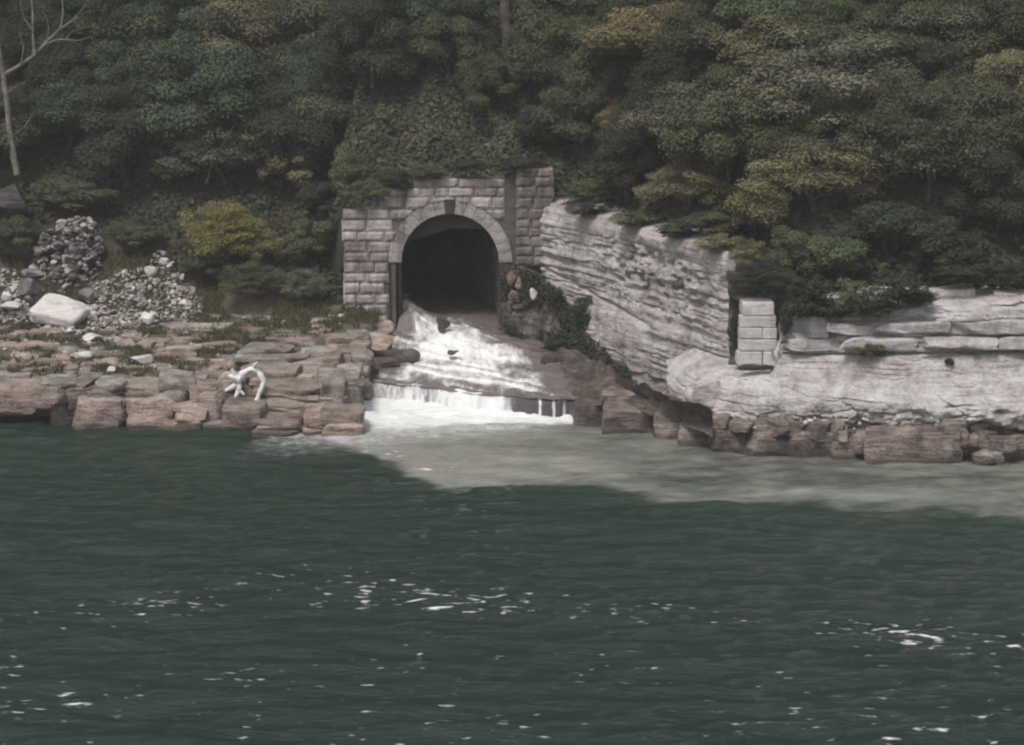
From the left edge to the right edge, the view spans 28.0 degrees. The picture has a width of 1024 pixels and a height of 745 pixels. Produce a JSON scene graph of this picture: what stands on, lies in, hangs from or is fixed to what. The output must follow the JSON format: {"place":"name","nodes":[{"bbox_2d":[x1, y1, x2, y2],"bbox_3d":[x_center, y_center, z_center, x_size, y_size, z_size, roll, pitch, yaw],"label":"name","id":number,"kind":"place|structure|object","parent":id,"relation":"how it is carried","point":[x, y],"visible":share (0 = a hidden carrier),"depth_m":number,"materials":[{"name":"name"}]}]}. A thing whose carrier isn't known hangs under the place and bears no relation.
{"place":"outdoors","nodes":[
{"label":"outdoors","id":0,"kind":"place"},
{"bbox_2d":[0,208,379,395],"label":"bank","id":1,"kind":"structure","parent":0,"point":[240,303],"depth_m":163.68,"materials":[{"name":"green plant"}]},
{"bbox_2d":[0,215,39,252],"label":"shrub","id":2,"kind":"object","parent":1,"relation":"on","point":[21,230],"visible":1,"depth_m":167.17,"materials":[{"name":"green plant"}]},
{"bbox_2d":[29,293,91,327],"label":"boulder","id":3,"kind":"object","parent":1,"relation":"on","point":[53,309],"visible":1,"depth_m":162.29,"materials":[{"name":"white stone"}]},
{"bbox_2d":[29,216,104,293],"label":"dry stone stack","id":4,"kind":"object","parent":1,"relation":"on","point":[80,247],"visible":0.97,"depth_m":167.10,"materials":[{"name":"grey stone"}]},
{"bbox_2d":[0,250,342,373],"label":"scree gravel","id":5,"kind":"structure","parent":1,"relation":"on","point":[173,301],"depth_m":163.65,"materials":[{"name":"grey gravel"}]},
{"bbox_2d":[0,312,396,436],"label":"rock ledge","id":6,"kind":"object","parent":1,"relation":"on","point":[313,389],"visible":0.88,"depth_m":143.40,"materials":[{"name":"brown stone"}]},
{"bbox_2d":[178,249,224,284],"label":"shrub","id":7,"kind":"object","parent":1,"relation":"on","point":[209,265],"visible":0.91,"depth_m":164.65,"materials":[{"name":"green plant"}]},
{"bbox_2d":[175,198,269,265],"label":"tree","id":8,"kind":"object","parent":1,"relation":"on","point":[240,225],"visible":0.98,"depth_m":164.67,"materials":[{"name":"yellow plant"}]},
{"bbox_2d":[216,259,290,302],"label":"shrub","id":9,"kind":"object","parent":1,"relation":"on","point":[258,279],"visible":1,"depth_m":162.25,"materials":[{"name":"green plant"}]},
{"bbox_2d":[236,228,288,266],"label":"shrub","id":10,"kind":"object","parent":1,"relation":"on","point":[260,247],"visible":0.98,"depth_m":165.34,"materials":[{"name":"green plant"}]},
{"bbox_2d":[279,267,328,304],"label":"shrub","id":11,"kind":"object","parent":1,"relation":"on","point":[318,284],"visible":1,"depth_m":162.44,"materials":[{"name":"green plant"}]},
{"bbox_2d":[281,217,334,267],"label":"shrub","id":12,"kind":"object","parent":1,"relation":"on","point":[301,242],"visible":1,"depth_m":165.08,"materials":[{"name":"green plant"}]},
{"bbox_2d":[372,380,570,416],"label":"waterfall","id":13,"kind":"structure","parent":0,"point":[460,399],"depth_m":146.23,"materials":[{"name":"liquid"}]},
{"bbox_2d":[369,292,575,399],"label":"stream","id":14,"kind":"structure","parent":0,"point":[488,357],"depth_m":156.33,"materials":[{"name":"liquid"}]},
{"bbox_2d":[370,326,578,401],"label":"stream bed","id":15,"kind":"object","parent":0,"point":[391,357],"visible":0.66,"depth_m":154.22,"materials":[{"name":"stone"}]},
{"bbox_2d":[0,380,1023,744],"bbox_3d":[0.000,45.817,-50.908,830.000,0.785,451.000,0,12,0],"label":"river","id":16,"kind":"structure","parent":0,"point":[406,572],"depth_m":107.41,"materials":[{"name":"liquid"}]},
{"bbox_2d":[569,385,1023,465],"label":"brown rock ledge","id":17,"kind":"object","parent":16,"relation":"in","point":[950,441],"visible":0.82,"depth_m":133.92,"materials":[{"name":"brown stone"}]},
{"bbox_2d":[544,334,712,436],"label":"wet rock shelf","id":18,"kind":"object","parent":17,"relation":"on","point":[592,379],"visible":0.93,"depth_m":142.10,"materials":[{"name":"stone"}]},
{"bbox_2d":[0,0,1023,293],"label":"hillside","id":19,"kind":"structure","parent":0,"point":[434,224],"depth_m":166.90,"materials":[{"name":"green plant"}]},
{"bbox_2d":[0,83,46,156],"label":"tree","id":20,"kind":"object","parent":19,"relation":"on","point":[20,110],"visible":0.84,"depth_m":172.02,"materials":[{"name":"green plant"}]},
{"bbox_2d":[0,0,78,83],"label":"tree","id":21,"kind":"object","parent":19,"relation":"on","point":[10,34],"visible":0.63,"depth_m":177.40,"materials":[{"name":"green plant"}]},
{"bbox_2d":[0,0,92,174],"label":"bare tree","id":22,"kind":"object","parent":19,"relation":"on","point":[12,147],"visible":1,"depth_m":169.66,"materials":[{"name":"grey plant"}]},
{"bbox_2d":[8,27,97,102],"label":"tree","id":23,"kind":"object","parent":19,"relation":"on","point":[59,60],"visible":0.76,"depth_m":174.45,"materials":[{"name":"green plant"}]},
{"bbox_2d":[25,74,100,152],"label":"tree","id":24,"kind":"object","parent":19,"relation":"on","point":[69,91],"visible":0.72,"depth_m":172.84,"materials":[{"name":"green plant"}]},
{"bbox_2d":[22,174,118,217],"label":"shrub","id":25,"kind":"object","parent":19,"relation":"on","point":[68,194],"visible":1,"depth_m":169.54,"materials":[{"name":"green plant"}]},
{"bbox_2d":[84,36,167,105],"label":"tree","id":26,"kind":"object","parent":19,"relation":"on","point":[123,65],"visible":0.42,"depth_m":175.08,"materials":[{"name":"green plant"}]},
{"bbox_2d":[72,82,182,187],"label":"tree","id":27,"kind":"object","parent":19,"relation":"on","point":[104,149],"visible":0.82,"depth_m":170.84,"materials":[{"name":"green plant"}]},
{"bbox_2d":[102,219,165,246],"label":"shrub","id":28,"kind":"object","parent":19,"relation":"on","point":[132,233],"visible":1,"depth_m":167.59,"materials":[{"name":"green plant"}]},
{"bbox_2d":[73,0,197,56],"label":"tree","id":29,"kind":"object","parent":19,"relation":"on","point":[104,6],"visible":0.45,"depth_m":176.85,"materials":[{"name":"green plant"}]},
{"bbox_2d":[71,6,202,68],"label":"tree","id":30,"kind":"object","parent":19,"relation":"on","point":[84,33],"visible":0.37,"depth_m":177.22,"materials":[{"name":"green plant"}]},
{"bbox_2d":[95,0,191,86],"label":"tree","id":31,"kind":"object","parent":19,"relation":"on","point":[148,6],"visible":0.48,"depth_m":176.99,"materials":[{"name":"green plant"}]},
{"bbox_2d":[84,41,210,137],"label":"tree","id":32,"kind":"object","parent":19,"relation":"on","point":[132,86],"visible":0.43,"depth_m":172.55,"materials":[{"name":"green plant"}]},
{"bbox_2d":[130,39,262,144],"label":"tree","id":33,"kind":"object","parent":19,"relation":"on","point":[172,92],"visible":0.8,"depth_m":171.34,"materials":[{"name":"green plant"}]},
{"bbox_2d":[153,91,258,179],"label":"tree","id":34,"kind":"object","parent":19,"relation":"on","point":[215,120],"visible":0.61,"depth_m":171.51,"materials":[{"name":"green plant"}]},
{"bbox_2d":[154,120,272,187],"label":"tree","id":35,"kind":"object","parent":19,"relation":"on","point":[209,156],"visible":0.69,"depth_m":171.40,"materials":[{"name":"green plant"}]},
{"bbox_2d":[167,1,269,63],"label":"tree","id":36,"kind":"object","parent":19,"relation":"on","point":[187,36],"visible":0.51,"depth_m":176.92,"materials":[{"name":"green plant"}]},
{"bbox_2d":[191,0,298,63],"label":"tree","id":37,"kind":"object","parent":19,"relation":"on","point":[254,30],"visible":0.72,"depth_m":176.69,"materials":[{"name":"green plant"}]},
{"bbox_2d":[222,82,339,186],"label":"tree","id":38,"kind":"object","parent":19,"relation":"on","point":[278,127],"visible":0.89,"depth_m":170.82,"materials":[{"name":"green plant"}]},
{"bbox_2d":[256,141,321,195],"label":"shrub","id":39,"kind":"object","parent":19,"relation":"on","point":[296,174],"visible":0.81,"depth_m":170.95,"materials":[{"name":"green plant"}]},
{"bbox_2d":[244,0,351,62],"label":"tree","id":40,"kind":"object","parent":19,"relation":"on","point":[289,12],"visible":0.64,"depth_m":177.06,"materials":[{"name":"green plant"}]},
{"bbox_2d":[246,35,351,93],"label":"tree","id":41,"kind":"object","parent":19,"relation":"on","point":[317,41],"visible":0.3,"depth_m":174.01,"materials":[{"name":"green plant"}]},
{"bbox_2d":[255,71,356,132],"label":"tree","id":42,"kind":"object","parent":19,"relation":"on","point":[327,109],"visible":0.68,"depth_m":171.56,"materials":[{"name":"green plant"}]},
{"bbox_2d":[264,43,351,117],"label":"tree","id":43,"kind":"object","parent":19,"relation":"on","point":[296,63],"visible":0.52,"depth_m":173.19,"materials":[{"name":"green plant"}]},
{"bbox_2d":[293,181,336,219],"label":"shrub","id":44,"kind":"object","parent":19,"relation":"on","point":[313,195],"visible":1,"depth_m":168.45,"materials":[{"name":"green plant"}]},
{"bbox_2d":[328,142,372,196],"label":"shrub","id":45,"kind":"object","parent":19,"relation":"on","point":[349,169],"visible":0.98,"depth_m":163.35,"materials":[{"name":"green plant"}]},
{"bbox_2d":[315,0,421,92],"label":"tree","id":46,"kind":"object","parent":19,"relation":"on","point":[354,22],"visible":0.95,"depth_m":168.67,"materials":[{"name":"green plant"}]},
{"bbox_2d":[351,0,459,40],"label":"tree","id":47,"kind":"object","parent":19,"relation":"on","point":[405,6],"visible":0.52,"depth_m":170.06,"materials":[{"name":"green plant"}]},
{"bbox_2d":[342,167,553,327],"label":"tunnel portal","id":48,"kind":"object","parent":19,"relation":"on","point":[386,265],"visible":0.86,"depth_m":161.44,"materials":[{"name":"stone"}]},
{"bbox_2d":[402,11,501,85],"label":"tree","id":49,"kind":"object","parent":19,"relation":"on","point":[464,45],"visible":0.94,"depth_m":168.02,"materials":[{"name":"green plant"}]},
{"bbox_2d":[413,0,501,47],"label":"tree","id":50,"kind":"object","parent":19,"relation":"on","point":[457,7],"visible":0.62,"depth_m":168.62,"materials":[{"name":"green plant"}]},
{"bbox_2d":[333,6,612,278],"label":"ivy","id":51,"kind":"object","parent":19,"relation":"on","point":[498,145],"visible":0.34,"depth_m":167.39,"materials":[{"name":"green plant"}]},
{"bbox_2d":[452,51,520,108],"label":"shrub","id":52,"kind":"object","parent":19,"relation":"on","point":[491,67],"visible":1,"depth_m":166.81,"materials":[{"name":"green plant"}]},
{"bbox_2d":[0,0,1023,302],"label":"undergrowth","id":53,"kind":"object","parent":19,"relation":"on","point":[444,162],"visible":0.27,"depth_m":166.52,"materials":[{"name":"green plant"}]},
{"bbox_2d":[476,0,553,85],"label":"tree","id":54,"kind":"object","parent":19,"relation":"on","point":[519,33],"visible":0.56,"depth_m":168.34,"materials":[{"name":"green plant"}]},
{"bbox_2d":[506,7,572,87],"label":"tree","id":55,"kind":"object","parent":19,"relation":"on","point":[527,64],"visible":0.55,"depth_m":165.94,"materials":[{"name":"green plant"}]},
{"bbox_2d":[513,104,566,148],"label":"shrub","id":56,"kind":"object","parent":19,"relation":"on","point":[525,128],"visible":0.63,"depth_m":164.13,"materials":[{"name":"green plant"}]},
{"bbox_2d":[511,0,606,43],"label":"tree","id":57,"kind":"object","parent":19,"relation":"on","point":[575,6],"visible":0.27,"depth_m":167.33,"materials":[{"name":"green plant"}]},
{"bbox_2d":[531,83,626,145],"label":"tree","id":58,"kind":"object","parent":19,"relation":"on","point":[554,113],"visible":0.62,"depth_m":161.49,"materials":[{"name":"green plant"}]},
{"bbox_2d":[543,0,635,60],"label":"tree","id":59,"kind":"object","parent":19,"relation":"on","point":[579,24],"visible":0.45,"depth_m":163.59,"materials":[{"name":"green plant"}]},
{"bbox_2d":[562,36,638,128],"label":"tree","id":60,"kind":"object","parent":19,"relation":"on","point":[614,71],"visible":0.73,"depth_m":160.42,"materials":[{"name":"green plant"}]},
{"bbox_2d":[595,103,659,177],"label":"tree","id":61,"kind":"object","parent":19,"relation":"on","point":[608,131],"visible":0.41,"depth_m":155.66,"materials":[{"name":"green plant"}]},
{"bbox_2d":[588,129,668,201],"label":"tree","id":62,"kind":"object","parent":19,"relation":"on","point":[613,149],"visible":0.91,"depth_m":153.63,"materials":[{"name":"green plant"}]},
{"bbox_2d":[573,0,723,61],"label":"tree","id":63,"kind":"object","parent":19,"relation":"on","point":[620,33],"visible":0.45,"depth_m":157.02,"materials":[{"name":"green plant"}]},
{"bbox_2d":[617,57,692,153],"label":"tree","id":64,"kind":"object","parent":19,"relation":"on","point":[641,89],"visible":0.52,"depth_m":153.19,"materials":[{"name":"green plant"}]},
{"bbox_2d":[623,29,714,105],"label":"tree","id":65,"kind":"object","parent":19,"relation":"on","point":[684,65],"visible":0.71,"depth_m":153.51,"materials":[{"name":"green plant"}]},
{"bbox_2d":[630,158,739,214],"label":"shrub","id":66,"kind":"object","parent":19,"relation":"on","point":[684,189],"visible":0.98,"depth_m":148.36,"materials":[{"name":"green plant"}]},
{"bbox_2d":[643,0,733,71],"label":"tree","id":67,"kind":"object","parent":19,"relation":"on","point":[685,18],"visible":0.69,"depth_m":153.64,"materials":[{"name":"green plant"}]},
{"bbox_2d":[613,78,778,141],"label":"tree","id":68,"kind":"object","parent":19,"relation":"on","point":[656,117],"visible":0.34,"depth_m":149.65,"materials":[{"name":"green plant"}]},
{"bbox_2d":[657,82,779,197],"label":"tree","id":69,"kind":"object","parent":19,"relation":"on","point":[711,149],"visible":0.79,"depth_m":146.08,"materials":[{"name":"green plant"}]},
{"bbox_2d":[696,62,780,163],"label":"tree","id":70,"kind":"object","parent":19,"relation":"on","point":[718,75],"visible":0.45,"depth_m":147.55,"materials":[{"name":"green plant"}]},
{"bbox_2d":[723,189,792,241],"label":"shrub","id":71,"kind":"object","parent":19,"relation":"on","point":[756,212],"visible":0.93,"depth_m":143.61,"materials":[{"name":"green plant"}]},
{"bbox_2d":[692,0,827,79],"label":"tree","id":72,"kind":"object","parent":19,"relation":"on","point":[738,10],"visible":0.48,"depth_m":149.87,"materials":[{"name":"green plant"}]},
{"bbox_2d":[703,5,851,75],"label":"tree","id":73,"kind":"object","parent":19,"relation":"on","point":[742,45],"visible":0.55,"depth_m":149.32,"materials":[{"name":"green plant"}]},
{"bbox_2d":[759,225,817,272],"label":"shrub","id":74,"kind":"object","parent":19,"relation":"on","point":[789,245],"visible":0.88,"depth_m":138.95,"materials":[{"name":"green plant"}]},
{"bbox_2d":[749,111,834,170],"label":"tree","id":75,"kind":"object","parent":19,"relation":"on","point":[796,131],"visible":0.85,"depth_m":144.51,"materials":[{"name":"green plant"}]},
{"bbox_2d":[769,66,853,122],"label":"tree","id":76,"kind":"object","parent":19,"relation":"on","point":[825,104],"visible":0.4,"depth_m":145.73,"materials":[{"name":"green plant"}]},
{"bbox_2d":[734,137,896,216],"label":"tree","id":77,"kind":"object","parent":19,"relation":"on","point":[814,175],"visible":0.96,"depth_m":142.72,"materials":[{"name":"green plant"}]},
{"bbox_2d":[725,24,927,138],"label":"tree","id":78,"kind":"object","parent":19,"relation":"on","point":[782,77],"visible":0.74,"depth_m":145.23,"materials":[{"name":"green plant"}]},
{"bbox_2d":[793,235,870,283],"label":"shrub","id":79,"kind":"object","parent":19,"relation":"on","point":[837,252],"visible":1,"depth_m":138.06,"materials":[{"name":"green plant"}]},
{"bbox_2d":[782,0,892,71],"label":"tree","id":80,"kind":"object","parent":19,"relation":"on","point":[835,30],"visible":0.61,"depth_m":149.08,"materials":[{"name":"green plant"}]},
{"bbox_2d":[823,81,942,190],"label":"tree","id":81,"kind":"object","parent":19,"relation":"on","point":[847,139],"visible":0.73,"depth_m":142.92,"materials":[{"name":"green plant"}]},
{"bbox_2d":[843,63,933,122],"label":"tree","id":82,"kind":"object","parent":19,"relation":"on","point":[900,82],"visible":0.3,"depth_m":144.37,"materials":[{"name":"green plant"}]},
{"bbox_2d":[845,201,933,258],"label":"shrub","id":83,"kind":"object","parent":19,"relation":"on","point":[891,221],"visible":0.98,"depth_m":139.62,"materials":[{"name":"green plant"}]},
{"bbox_2d":[879,0,951,74],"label":"tree","id":84,"kind":"object","parent":19,"relation":"on","point":[933,25],"visible":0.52,"depth_m":148.39,"materials":[{"name":"green plant"}]},
{"bbox_2d":[846,82,997,204],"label":"tree","id":85,"kind":"object","parent":19,"relation":"on","point":[962,122],"visible":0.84,"depth_m":140.84,"materials":[{"name":"green plant"}]},
{"bbox_2d":[887,36,980,105],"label":"tree","id":86,"kind":"object","parent":19,"relation":"on","point":[931,53],"visible":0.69,"depth_m":147.00,"materials":[{"name":"green plant"}]},
{"bbox_2d":[869,0,1023,73],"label":"tree","id":87,"kind":"object","parent":19,"relation":"on","point":[960,30],"visible":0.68,"depth_m":147.52,"materials":[{"name":"green plant"}]},
{"bbox_2d":[906,215,989,278],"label":"shrub","id":88,"kind":"object","parent":19,"relation":"on","point":[940,242],"visible":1,"depth_m":137.04,"materials":[{"name":"green plant"}]},
{"bbox_2d":[922,71,1023,153],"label":"tree","id":89,"kind":"object","parent":19,"relation":"on","point":[993,91],"visible":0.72,"depth_m":141.88,"materials":[{"name":"green plant"}]},
{"bbox_2d":[943,148,1023,238],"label":"tree","id":90,"kind":"object","parent":19,"relation":"on","point":[1000,184],"visible":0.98,"depth_m":138.75,"materials":[{"name":"green plant"}]},
{"bbox_2d":[963,0,1023,61],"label":"tree","id":91,"kind":"object","parent":19,"relation":"on","point":[1010,14],"visible":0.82,"depth_m":147.38,"materials":[{"name":"green plant"}]},
{"bbox_2d":[972,47,1023,143],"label":"tree","id":92,"kind":"object","parent":19,"relation":"on","point":[983,64],"visible":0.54,"depth_m":143.79,"materials":[{"name":"green plant"}]},
{"bbox_2d":[539,195,740,386],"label":"limestone wing cliff","id":93,"kind":"structure","parent":0,"point":[658,300],"depth_m":150.26,"materials":[{"name":"grey stone"}]},
{"bbox_2d":[500,260,628,380],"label":"mossy rock foot","id":94,"kind":"object","parent":93,"relation":"attached to","point":[528,321],"visible":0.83,"depth_m":160.50},
{"bbox_2d":[495,259,632,380],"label":"moss","id":95,"kind":"object","parent":94,"relation":"on","point":[604,356],"visible":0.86,"depth_m":157.94,"materials":[{"name":"green plant"}]},
{"bbox_2d":[556,178,619,202],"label":"shrub","id":96,"kind":"object","parent":93,"relation":"on","point":[593,188],"visible":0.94,"depth_m":157.88,"materials":[{"name":"green plant"}]},
{"bbox_2d":[674,211,736,234],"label":"shrub","id":97,"kind":"object","parent":93,"relation":"on","point":[706,221],"visible":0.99,"depth_m":144.13,"materials":[{"name":"green plant"}]},
{"bbox_2d":[666,284,1023,431],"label":"limestone cliff","id":98,"kind":"structure","parent":0,"point":[926,385],"depth_m":134.17,"materials":[{"name":"grey stone"}]},
{"bbox_2d":[684,379,721,407],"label":"boulder","id":99,"kind":"object","parent":98,"relation":"on","point":[705,392],"visible":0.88,"depth_m":136.30,"materials":[{"name":"stone"}]},
{"bbox_2d":[735,298,776,365],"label":"stone pier","id":100,"kind":"structure","parent":98,"relation":"on","point":[757,335],"depth_m":136.69,"materials":[{"name":"white stone"}]},
{"bbox_2d":[727,257,794,364],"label":"recess wall","id":101,"kind":"structure","parent":98,"relation":"on","point":[778,296],"depth_m":138.08,"materials":[{"name":"black stone"}]},
{"bbox_2d":[719,260,798,288],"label":"shrub","id":102,"kind":"object","parent":101,"relation":"on","point":[758,276],"visible":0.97,"depth_m":136.28,"materials":[{"name":"green plant"}]},
{"bbox_2d":[785,283,1023,350],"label":"cliff strata","id":103,"kind":"object","parent":98,"relation":"on","point":[819,328],"visible":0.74,"depth_m":133.76,"materials":[{"name":"stone"}]},
{"bbox_2d":[783,274,836,313],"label":"creeper","id":104,"kind":"object","parent":103,"relation":"on","point":[817,290],"visible":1,"depth_m":134.09,"materials":[{"name":"green plant"}]},
{"bbox_2d":[867,273,930,307],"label":"creeper","id":105,"kind":"object","parent":103,"relation":"on","point":[891,293],"visible":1,"depth_m":132.84,"materials":[{"name":"green plant"}]},
{"bbox_2d":[928,262,1000,284],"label":"shrub","id":106,"kind":"object","parent":103,"relation":"on","point":[955,273],"visible":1,"depth_m":135.14,"materials":[{"name":"green plant"}]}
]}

